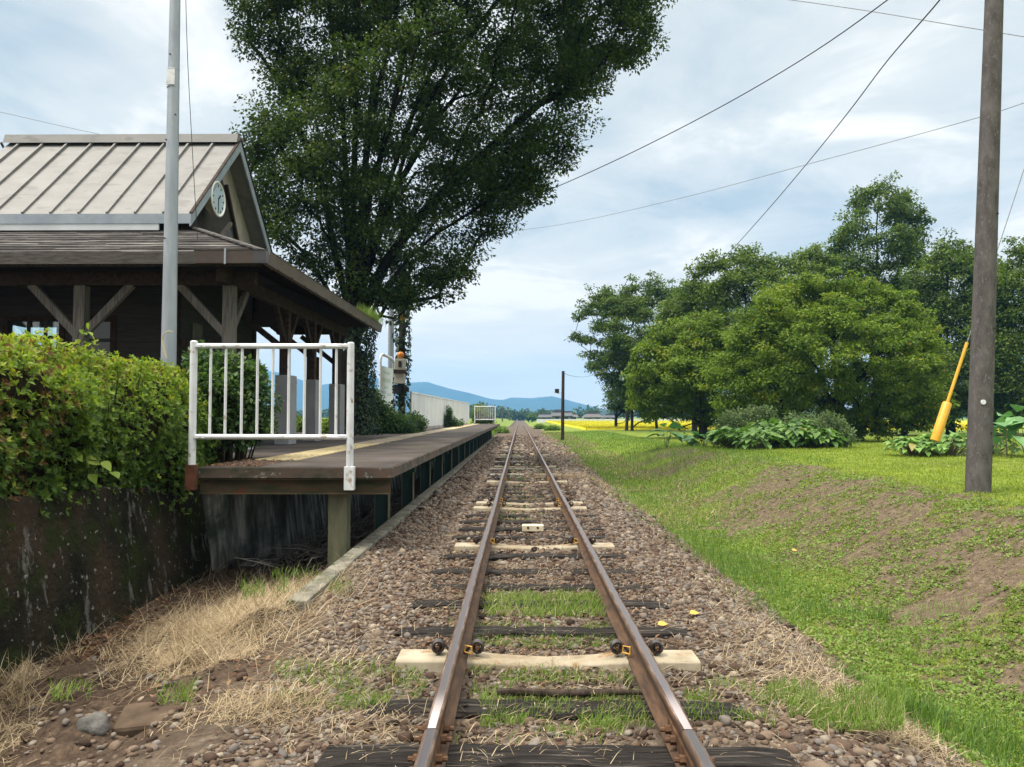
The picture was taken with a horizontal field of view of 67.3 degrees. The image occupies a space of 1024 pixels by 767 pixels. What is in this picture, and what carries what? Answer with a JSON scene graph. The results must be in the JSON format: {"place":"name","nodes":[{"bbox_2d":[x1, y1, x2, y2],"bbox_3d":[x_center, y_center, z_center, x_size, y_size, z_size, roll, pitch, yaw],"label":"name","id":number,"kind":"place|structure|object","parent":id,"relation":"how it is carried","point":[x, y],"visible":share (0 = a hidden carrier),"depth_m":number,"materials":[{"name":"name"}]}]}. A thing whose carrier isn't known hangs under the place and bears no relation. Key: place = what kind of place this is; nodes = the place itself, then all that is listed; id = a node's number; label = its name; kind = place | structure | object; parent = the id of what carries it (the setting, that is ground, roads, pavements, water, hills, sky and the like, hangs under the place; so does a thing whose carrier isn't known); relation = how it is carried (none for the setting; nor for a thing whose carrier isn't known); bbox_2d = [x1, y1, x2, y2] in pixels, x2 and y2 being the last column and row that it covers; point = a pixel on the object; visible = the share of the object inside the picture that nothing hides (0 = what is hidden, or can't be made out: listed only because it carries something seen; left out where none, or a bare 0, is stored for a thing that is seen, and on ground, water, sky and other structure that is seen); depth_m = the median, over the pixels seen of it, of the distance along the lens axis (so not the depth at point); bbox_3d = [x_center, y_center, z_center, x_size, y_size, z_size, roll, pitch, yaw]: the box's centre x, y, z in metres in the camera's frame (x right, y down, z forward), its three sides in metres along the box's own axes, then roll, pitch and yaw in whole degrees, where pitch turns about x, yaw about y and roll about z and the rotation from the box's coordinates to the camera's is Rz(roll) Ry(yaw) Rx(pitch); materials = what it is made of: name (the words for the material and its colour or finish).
{"place":"outdoors","nodes":[
{"label":"outdoors","id":0,"kind":"place"},
{"bbox_2d":[0,134,382,451],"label":"station building","id":1,"kind":"structure","parent":0,"point":[81,230],"depth_m":14.60,"materials":[{"name":"brown wood"}]},
{"bbox_2d":[2,316,64,346],"bbox_3d":[-9.042,-0.691,14.555,1.177,1.174,0.106,0,-2,1],"label":"window","id":2,"kind":"structure","parent":1,"relation":"in","point":[7,321],"depth_m":14.53,"materials":[{"name":"clear glass"}]},
{"bbox_2d":[89,316,116,375],"bbox_3d":[-7.839,-0.691,14.543,0.720,1.173,0.106,0,-2,1],"label":"window","id":3,"kind":"structure","parent":1,"relation":"in","point":[105,332],"depth_m":14.59,"materials":[{"name":"clear glass"}]},
{"bbox_2d":[181,338,210,427],"bbox_3d":[-5.950,0.177,14.439,0.536,2.050,0.048,0,-2,1],"label":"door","id":4,"kind":"structure","parent":1,"relation":"in","point":[185,341],"depth_m":14.46,"materials":[{"name":"glass"}]},
{"bbox_2d":[204,181,225,216],"bbox_3d":[-6.077,-3.710,15.469,0.375,0.719,0.719,0,-2,1],"label":"wall clock","id":5,"kind":"object","parent":1,"relation":"attached to","point":[215,204],"depth_m":15.43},
{"bbox_2d":[356,304,385,325],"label":"gutter plant","id":6,"kind":"object","parent":1,"relation":"on","point":[371,314],"visible":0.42,"depth_m":20.71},
{"bbox_2d":[224,424,465,462],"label":"platform paving","id":7,"kind":"structure","parent":0,"point":[268,448],"depth_m":15.70,"materials":[{"name":"concrete"}]},
{"bbox_2d":[379,353,394,406],"bbox_3d":[-4.851,0.371,29.811,0.153,2.957,2.410,0,-2,2],"label":"station sign","id":8,"kind":"object","parent":7,"relation":"on","point":[386,376],"visible":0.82,"depth_m":29.74,"materials":[{"name":"white paint"}]},
{"bbox_2d":[368,387,419,433],"bbox_3d":[-4.485,0.899,26.534,2.642,1.776,2.071,0,-2,1],"label":"shrub","id":9,"kind":"object","parent":7,"relation":"on","point":[390,422],"visible":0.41,"depth_m":26.17,"materials":[{"name":"green plant"}]},
{"bbox_2d":[391,259,411,415],"bbox_3d":[-4.159,-1.422,29.096,0.828,6.708,0.836,0,-2,1],"label":"signal post","id":10,"kind":"object","parent":7,"relation":"on","point":[401,389],"visible":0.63,"depth_m":28.92,"materials":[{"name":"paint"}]},
{"bbox_2d":[404,409,428,431],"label":"shrub","id":11,"kind":"object","parent":7,"relation":"on","point":[422,424],"visible":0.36,"depth_m":28.13,"materials":[{"name":"green plant"}]},
{"bbox_2d":[410,391,469,429],"bbox_3d":[-3.575,1.703,43.637,0.090,1.660,27.339,0,-2,2],"label":"panel fence","id":12,"kind":"object","parent":7,"relation":"on","point":[431,409],"visible":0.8,"depth_m":37.40,"materials":[{"name":"metal"}]},
{"bbox_2d":[443,405,464,426],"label":"shrub","id":13,"kind":"object","parent":7,"relation":"on","point":[449,421],"visible":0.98,"depth_m":40.81,"materials":[{"name":"green plant"}]},
{"bbox_2d":[470,402,496,423],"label":"shrub","id":14,"kind":"object","parent":7,"relation":"on","point":[482,413],"visible":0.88,"depth_m":59.65,"materials":[{"name":"green plant"}]},
{"bbox_2d":[388,234,393,412],"bbox_3d":[-4.989,-2.179,31.671,0.270,8.209,0.266,0,-2,1],"label":"lamp pole","id":15,"kind":"object","parent":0,"point":[390,341],"visible":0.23,"depth_m":31.56,"materials":[{"name":"metal"}]},
{"bbox_2d":[267,371,601,413],"bbox_3d":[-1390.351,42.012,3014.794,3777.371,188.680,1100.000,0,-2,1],"label":"mountains","id":16,"kind":"structure","parent":0,"point":[549,403],"depth_m":2865.53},
{"bbox_2d":[0,435,971,766],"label":"ballast gravel","id":17,"kind":"structure","parent":0,"point":[426,521],"depth_m":5.64,"materials":[{"name":"gravel"}]},
{"bbox_2d":[497,687,642,697],"bbox_3d":[0.356,1.712,4.260,0.882,0.055,0.055,0,-2,1],"label":"fallen stick","id":18,"kind":"object","parent":17,"relation":"on","point":[515,691],"visible":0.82,"depth_m":4.24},
{"bbox_2d":[0,417,1023,766],"bbox_3d":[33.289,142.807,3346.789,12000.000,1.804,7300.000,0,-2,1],"label":"ground","id":19,"kind":"structure","parent":0,"point":[64,749],"depth_m":7.29,"materials":[{"name":"gravel"}]},
{"bbox_2d":[76,711,110,735],"bbox_3d":[-2.364,1.927,4.348,0.190,0.128,0.136,0,-2,1],"label":"loose stone","id":20,"kind":"object","parent":19,"relation":"on","point":[97,723],"visible":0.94,"depth_m":4.31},
{"bbox_2d":[0,483,211,679],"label":"retaining wall","id":21,"kind":"structure","parent":19,"relation":"on","point":[109,556],"depth_m":7.38,"materials":[{"name":"concrete"}]},
{"bbox_2d":[0,327,223,540],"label":"azalea hedge","id":22,"kind":"object","parent":19,"relation":"on","point":[131,427],"visible":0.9,"depth_m":7.61,"materials":[{"name":"green plant"}]},
{"bbox_2d":[63,447,119,483],"bbox_3d":[-4.121,0.784,7.338,0.696,0.364,0.360,0,-2,1],"label":"vine","id":23,"kind":"object","parent":22,"relation":"attached to","point":[92,477],"visible":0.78,"depth_m":7.37,"materials":[{"name":"green plant"}]},
{"bbox_2d":[112,702,177,737],"bbox_3d":[-2.066,1.988,4.567,0.502,0.140,0.323,1,-2,-14],"label":"broken slab","id":24,"kind":"object","parent":19,"relation":"on","point":[134,719],"depth_m":4.48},
{"bbox_2d":[160,0,179,381],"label":"lamp pole","id":25,"kind":"object","parent":19,"relation":"on","point":[169,286],"visible":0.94,"depth_m":11.41,"materials":[{"name":"metal"}]},
{"bbox_2d":[186,13,197,239],"bbox_3d":[-4.980,-4.439,11.998,0.059,4.276,0.710,0,-2,-1],"label":"overhead wire","id":26,"kind":"object","parent":25,"relation":"attached to","point":[190,122],"visible":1,"depth_m":11.85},
{"bbox_2d":[176,339,283,467],"bbox_3d":[-3.963,0.388,10.628,1.573,1.985,1.450,0,-2,1],"label":"shrub","id":27,"kind":"object","parent":19,"relation":"on","point":[233,398],"visible":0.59,"depth_m":10.39,"materials":[{"name":"green plant"}]},
{"bbox_2d":[225,556,284,568],"bbox_3d":[-3.518,2.426,10.450,0.856,0.167,0.505,0,-2,1],"label":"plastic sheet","id":28,"kind":"object","parent":19,"relation":"on","point":[245,562],"visible":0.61,"depth_m":10.31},
{"bbox_2d":[202,454,443,570],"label":"platform foundation wall","id":29,"kind":"structure","parent":19,"relation":"on","point":[257,523],"depth_m":10.82,"materials":[{"name":"concrete"}]},
{"bbox_2d":[235,488,418,582],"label":"dry twigs","id":30,"kind":"object","parent":19,"relation":"on","point":[312,551],"visible":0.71,"depth_m":10.37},
{"bbox_2d":[198,424,499,566],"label":"station platform","id":31,"kind":"structure","parent":19,"relation":"on","point":[379,464],"depth_m":9.40,"materials":[{"name":"concrete"}]},
{"bbox_2d":[185,340,354,489],"bbox_3d":[-2.772,0.362,8.848,1.938,1.719,0.095,0,-2,1],"label":"end railing","id":32,"kind":"object","parent":31,"relation":"attached to","point":[191,475],"visible":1,"depth_m":8.84,"materials":[{"name":"metal"}]},
{"bbox_2d":[286,435,496,609],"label":"kerb","id":33,"kind":"structure","parent":19,"relation":"on","point":[357,551],"depth_m":9.00,"materials":[{"name":"concrete"}]},
{"bbox_2d":[413,729,445,766],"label":"rail","id":34,"kind":"object","parent":19,"relation":"on","point":[427,749],"visible":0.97,"depth_m":3.19,"materials":[{"name":"metal"}]},
{"bbox_2d":[24,458,835,761],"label":"leaf litter","id":35,"kind":"object","parent":19,"relation":"on","point":[108,635],"visible":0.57,"depth_m":6.80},
{"bbox_2d":[223,0,677,435],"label":"tree","id":36,"kind":"object","parent":19,"relation":"on","point":[355,186],"visible":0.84,"depth_m":23.12,"materials":[{"name":"green plant"}]},
{"bbox_2d":[408,426,517,766],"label":"rail","id":37,"kind":"object","parent":19,"relation":"on","point":[442,714],"visible":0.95,"depth_m":4.63,"materials":[{"name":"metal"}]},
{"bbox_2d":[0,431,1020,766],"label":"dry straw","id":38,"kind":"object","parent":19,"relation":"on","point":[216,625],"visible":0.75,"depth_m":5.59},
{"bbox_2d":[469,401,552,420],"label":"woods","id":39,"kind":"object","parent":19,"relation":"on","point":[521,414],"visible":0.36,"depth_m":412.17,"materials":[{"name":"green plant"}]},
{"bbox_2d":[43,432,985,744],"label":"track weeds","id":40,"kind":"object","parent":19,"relation":"on","point":[865,694],"visible":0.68,"depth_m":4.35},
{"bbox_2d":[487,477,566,483],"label":"concrete sleeper","id":41,"kind":"object","parent":19,"relation":"on","point":[497,480],"visible":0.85,"depth_m":18.05,"materials":[{"name":"beige concrete"}]},
{"bbox_2d":[459,520,597,524],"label":"wooden sleeper","id":42,"kind":"object","parent":19,"relation":"on","point":[514,522],"visible":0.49,"depth_m":11.31,"materials":[{"name":"brown wood"}]},
{"bbox_2d":[476,496,582,505],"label":"concrete sleeper","id":43,"kind":"object","parent":19,"relation":"on","point":[481,503],"visible":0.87,"depth_m":13.63,"materials":[{"name":"beige concrete"}]},
{"bbox_2d":[473,501,586,511],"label":"concrete sleeper","id":44,"kind":"object","parent":19,"relation":"on","point":[488,507],"visible":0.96,"depth_m":12.84,"materials":[{"name":"beige concrete"}]},
{"bbox_2d":[452,535,608,540],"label":"wooden sleeper","id":45,"kind":"object","parent":19,"relation":"on","point":[502,537],"visible":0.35,"depth_m":9.85,"materials":[{"name":"brown wood"}]},
{"bbox_2d":[465,514,596,518],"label":"wooden sleeper","id":46,"kind":"object","parent":19,"relation":"on","point":[509,516],"visible":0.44,"depth_m":12.00,"materials":[{"name":"brown wood"}]},
{"bbox_2d":[458,527,605,531],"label":"wooden sleeper","id":47,"kind":"object","parent":19,"relation":"on","point":[497,529],"visible":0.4,"depth_m":10.57,"materials":[{"name":"brown wood"}]},
{"bbox_2d":[439,553,626,560],"bbox_3d":[0.261,1.983,8.572,2.179,0.152,0.216,0,-2,0],"label":"wooden sleeper","id":48,"kind":"object","parent":19,"relation":"on","point":[502,556],"visible":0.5,"depth_m":8.51,"materials":[{"name":"brown wood"}]},
{"bbox_2d":[522,524,543,530],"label":"track marker block","id":49,"kind":"structure","parent":19,"relation":"on","point":[531,527],"depth_m":10.41,"materials":[{"name":"beige paint"}]},
{"bbox_2d":[454,536,614,551],"bbox_3d":[0.265,1.957,9.174,1.890,0.269,0.308,0,-2,1],"label":"concrete sleeper","id":50,"kind":"object","parent":19,"relation":"on","point":[459,546],"visible":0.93,"depth_m":9.12,"materials":[{"name":"beige concrete"}]},
{"bbox_2d":[431,568,638,575],"bbox_3d":[0.229,1.950,7.723,2.114,0.152,0.214,0,-2,1],"label":"wooden sleeper","id":51,"kind":"object","parent":19,"relation":"on","point":[495,572],"visible":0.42,"depth_m":7.68,"materials":[{"name":"brown wood"}]},
{"bbox_2d":[421,583,652,591],"bbox_3d":[0.226,1.921,7.024,2.135,0.152,0.215,0,-2,1],"label":"wooden sleeper","id":52,"kind":"object","parent":19,"relation":"on","point":[493,586],"visible":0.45,"depth_m":7.00,"materials":[{"name":"brown wood"}]},
{"bbox_2d":[409,599,668,609],"bbox_3d":[0.225,1.888,6.374,2.128,0.153,0.216,0,-2,1],"label":"wooden sleeper","id":53,"kind":"object","parent":19,"relation":"on","point":[456,604],"visible":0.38,"depth_m":6.33,"materials":[{"name":"brown wood"}]},
{"bbox_2d":[395,626,693,637],"bbox_3d":[0.232,1.849,5.545,2.128,0.152,0.196,0,-2,1],"label":"wooden sleeper","id":54,"kind":"object","parent":19,"relation":"on","point":[645,632],"visible":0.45,"depth_m":5.50,"materials":[{"name":"brown wood"}]},
{"bbox_2d":[395,638,700,671],"bbox_3d":[0.223,1.762,4.878,1.890,0.269,0.308,0,-2,1],"label":"concrete sleeper","id":55,"kind":"object","parent":19,"relation":"on","point":[432,659],"visible":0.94,"depth_m":4.83,"materials":[{"name":"beige concrete"}]},
{"bbox_2d":[363,698,747,720],"bbox_3d":[0.228,1.790,4.096,2.029,0.151,0.215,0,-2,1],"label":"wooden sleeper","id":56,"kind":"object","parent":19,"relation":"on","point":[472,708],"visible":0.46,"depth_m":4.07,"materials":[{"name":"brown wood"}]},
{"bbox_2d":[315,742,799,766],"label":"wooden sleeper","id":57,"kind":"object","parent":19,"relation":"on","point":[644,756],"visible":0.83,"depth_m":3.47,"materials":[{"name":"brown wood"}]},
{"bbox_2d":[555,371,564,439],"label":"speaker pole","id":58,"kind":"object","parent":19,"relation":"on","point":[562,393],"visible":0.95,"depth_m":49.87,"materials":[{"name":"black metal"}]},
{"bbox_2d":[551,411,572,418],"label":"farm house","id":59,"kind":"structure","parent":19,"relation":"on","point":[557,414],"depth_m":222.70,"materials":[{"name":"paint"}]},
{"bbox_2d":[523,426,714,766],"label":"rail","id":60,"kind":"object","parent":19,"relation":"on","point":[671,718],"visible":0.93,"depth_m":4.64,"materials":[{"name":"metal"}]},
{"bbox_2d":[600,379,647,426],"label":"tree","id":61,"kind":"object","parent":19,"relation":"on","point":[616,402],"visible":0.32,"depth_m":79.52,"materials":[{"name":"green plant"}]},
{"bbox_2d":[564,270,684,430],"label":"tree","id":62,"kind":"object","parent":19,"relation":"on","point":[616,309],"visible":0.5,"depth_m":71.09,"materials":[{"name":"green plant"}]},
{"bbox_2d":[537,419,711,422],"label":"white wall","id":63,"kind":"structure","parent":19,"relation":"on","point":[541,420],"depth_m":199.59,"materials":[{"name":"paint"}]},
{"bbox_2d":[642,422,683,447],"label":"leafy plant","id":64,"kind":"object","parent":19,"relation":"on","point":[673,425],"visible":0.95,"depth_m":29.88,"materials":[{"name":"green plant"}]},
{"bbox_2d":[652,275,728,431],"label":"tree","id":65,"kind":"object","parent":19,"relation":"on","point":[664,307],"visible":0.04,"depth_m":65.61,"materials":[{"name":"green plant"}]},
{"bbox_2d":[619,307,769,436],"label":"tree","id":66,"kind":"object","parent":19,"relation":"on","point":[674,368],"visible":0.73,"depth_m":45.05,"materials":[{"name":"green plant"}]},
{"bbox_2d":[675,730,715,766],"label":"rail","id":67,"kind":"object","parent":19,"relation":"on","point":[696,750],"visible":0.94,"depth_m":3.19,"materials":[{"name":"metal"}]},
{"bbox_2d":[684,431,720,446],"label":"leafy plant","id":68,"kind":"object","parent":19,"relation":"on","point":[689,439],"visible":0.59,"depth_m":29.36,"materials":[{"name":"green plant"}]},
{"bbox_2d":[704,426,756,448],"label":"leafy plant","id":69,"kind":"object","parent":19,"relation":"on","point":[726,432],"visible":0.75,"depth_m":26.82,"materials":[{"name":"green plant"}]},
{"bbox_2d":[708,406,754,446],"bbox_3d":[8.127,1.663,28.510,1.763,1.686,1.619,0,-2,1],"label":"shrub","id":70,"kind":"object","parent":19,"relation":"on","point":[730,421],"visible":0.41,"depth_m":28.34,"materials":[{"name":"green plant"}]},
{"bbox_2d":[726,428,789,449],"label":"leafy plant","id":71,"kind":"object","parent":19,"relation":"on","point":[762,442],"visible":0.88,"depth_m":25.94,"materials":[{"name":"green plant"}]},
{"bbox_2d":[670,241,849,399],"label":"tree","id":72,"kind":"object","parent":19,"relation":"on","point":[764,271],"visible":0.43,"depth_m":59.06,"materials":[{"name":"green plant"}]},
{"bbox_2d":[573,404,967,417],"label":"woods","id":73,"kind":"object","parent":19,"relation":"on","point":[580,414],"visible":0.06,"depth_m":426.70,"materials":[{"name":"green plant"}]},
{"bbox_2d":[744,418,801,447],"bbox_3d":[9.169,1.824,27.474,2.145,1.218,2.222,0,-2,1],"label":"leafy plant","id":74,"kind":"object","parent":19,"relation":"on","point":[770,424],"visible":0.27,"depth_m":27.33,"materials":[{"name":"green plant"}]},
{"bbox_2d":[725,285,830,414],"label":"tree","id":75,"kind":"object","parent":19,"relation":"on","point":[745,307],"visible":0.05,"depth_m":51.22,"materials":[{"name":"green plant"}]},
{"bbox_2d":[739,404,817,445],"bbox_3d":[9.862,1.588,28.686,3.245,1.690,1.545,0,-2,1],"label":"shrub","id":76,"kind":"object","parent":19,"relation":"on","point":[754,412],"visible":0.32,"depth_m":28.45,"materials":[{"name":"green plant"}]},
{"bbox_2d":[767,421,827,447],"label":"leafy plant","id":77,"kind":"object","parent":19,"relation":"on","point":[795,431],"visible":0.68,"depth_m":26.17,"materials":[{"name":"green plant"}]},
{"bbox_2d":[572,437,1023,766],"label":"lawn grass","id":78,"kind":"structure","parent":19,"relation":"on","point":[876,443],"depth_m":14.14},
{"bbox_2d":[787,417,818,446],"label":"leafy plant","id":79,"kind":"object","parent":19,"relation":"on","point":[803,420],"visible":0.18,"depth_m":27.62,"materials":[{"name":"green plant"}]},
{"bbox_2d":[605,452,1023,766],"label":"dry bits","id":80,"kind":"object","parent":19,"relation":"on","point":[875,570],"visible":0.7,"depth_m":8.92,"materials":[{"name":"plant"}]},
{"bbox_2d":[614,453,1023,756],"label":"bank sprouts","id":81,"kind":"object","parent":19,"relation":"on","point":[868,555],"visible":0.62,"depth_m":9.59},
{"bbox_2d":[788,425,849,447],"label":"leafy plant","id":82,"kind":"object","parent":19,"relation":"on","point":[822,434],"visible":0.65,"depth_m":25.98,"materials":[{"name":"green plant"}]},
{"bbox_2d":[615,453,1023,766],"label":"bank weeds","id":83,"kind":"object","parent":19,"relation":"on","point":[953,688],"visible":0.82,"depth_m":8.60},
{"bbox_2d":[620,451,1023,766],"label":"soil clods","id":84,"kind":"object","parent":19,"relation":"on","point":[827,623],"visible":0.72,"depth_m":10.64,"materials":[{"name":"soil"}]},
{"bbox_2d":[696,266,960,441],"bbox_3d":[15.558,-1.145,38.021,10.851,9.134,9.391,-2,-3,40],"label":"tree","id":85,"kind":"object","parent":19,"relation":"on","point":[905,396],"visible":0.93,"depth_m":36.55,"materials":[{"name":"green plant"}]},
{"bbox_2d":[807,409,860,447],"bbox_3d":[11.342,1.621,27.239,1.732,1.487,1.620,2,-3,-40],"label":"shrub","id":86,"kind":"object","parent":19,"relation":"on","point":[828,422],"visible":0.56,"depth_m":26.98,"materials":[{"name":"green plant"}]},
{"bbox_2d":[821,170,936,432],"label":"tree","id":87,"kind":"object","parent":19,"relation":"on","point":[906,246],"visible":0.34,"depth_m":60.90,"materials":[{"name":"green plant"}]},
{"bbox_2d":[881,436,942,456],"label":"leafy plant","id":88,"kind":"object","parent":19,"relation":"on","point":[913,445],"visible":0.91,"depth_m":19.99,"materials":[{"name":"green plant"}]},
{"bbox_2d":[871,338,997,435],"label":"tree","id":89,"kind":"object","parent":19,"relation":"on","point":[960,387],"visible":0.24,"depth_m":48.53,"materials":[{"name":"green plant"}]},
{"bbox_2d":[904,429,966,456],"bbox_3d":[11.305,1.565,20.120,1.940,0.766,1.877,0,-2,1],"label":"leafy plant","id":90,"kind":"object","parent":19,"relation":"on","point":[947,446],"visible":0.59,"depth_m":19.84,"materials":[{"name":"green plant"}]},
{"bbox_2d":[896,226,1020,434],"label":"tree","id":91,"kind":"object","parent":19,"relation":"on","point":[949,262],"visible":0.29,"depth_m":52.70,"materials":[{"name":"green plant"}]},
{"bbox_2d":[930,169,1023,444],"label":"guy wire","id":92,"kind":"object","parent":19,"relation":"attached to","point":[940,423],"visible":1,"depth_m":16.87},
{"bbox_2d":[964,0,1003,493],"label":"utility pole","id":93,"kind":"object","parent":19,"relation":"on","point":[978,467],"visible":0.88,"depth_m":10.92,"materials":[{"name":"weathered wood"}]},
{"bbox_2d":[959,439,1022,454],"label":"leafy plant","id":94,"kind":"object","parent":19,"relation":"on","point":[1017,448],"visible":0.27,"depth_m":20.16,"materials":[{"name":"green plant"}]},
{"bbox_2d":[959,236,1023,421],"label":"tree","id":95,"kind":"object","parent":19,"relation":"on","point":[1006,356],"visible":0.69,"depth_m":48.02,"materials":[{"name":"green plant"}]},
{"bbox_2d":[993,412,1023,456],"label":"leafy plant","id":96,"kind":"object","parent":19,"relation":"on","point":[1002,426],"visible":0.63,"depth_m":19.23,"materials":[{"name":"green plant"}]},
{"bbox_2d":[994,404,1023,452],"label":"leafy plant","id":97,"kind":"object","parent":19,"relation":"on","point":[1018,408],"visible":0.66,"depth_m":19.54,"materials":[{"name":"green plant"}]},
{"bbox_2d":[0,0,1023,409],"label":"sky","id":98,"kind":"structure","parent":0,"point":[95,66],"materials":[{"name":"white"}]},
{"bbox_2d":[390,0,887,235],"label":"overhead wire","id":99,"kind":"object","parent":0,"point":[731,100],"visible":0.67,"depth_m":20.05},
{"bbox_2d":[465,103,1022,236],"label":"overhead wire","id":100,"kind":"object","parent":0,"point":[787,169],"visible":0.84,"depth_m":34.11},
{"bbox_2d":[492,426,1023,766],"bbox_3d":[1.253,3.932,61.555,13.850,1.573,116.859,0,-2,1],"label":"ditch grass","id":101,"kind":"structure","parent":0,"point":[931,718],"depth_m":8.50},
{"bbox_2d":[546,421,1023,429],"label":"rice field","id":102,"kind":"structure","parent":0,"point":[601,428],"depth_m":77.77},
{"bbox_2d":[548,420,1023,427],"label":"rice ears","id":103,"kind":"object","parent":102,"relation":"on","point":[579,423],"visible":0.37,"depth_m":102.49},
{"bbox_2d":[716,0,939,263],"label":"overhead wire","id":104,"kind":"object","parent":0,"point":[849,110],"visible":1,"depth_m":27.39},
{"bbox_2d":[793,0,1023,36],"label":"overhead wire","id":105,"kind":"object","parent":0,"point":[901,16],"visible":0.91,"depth_m":21.56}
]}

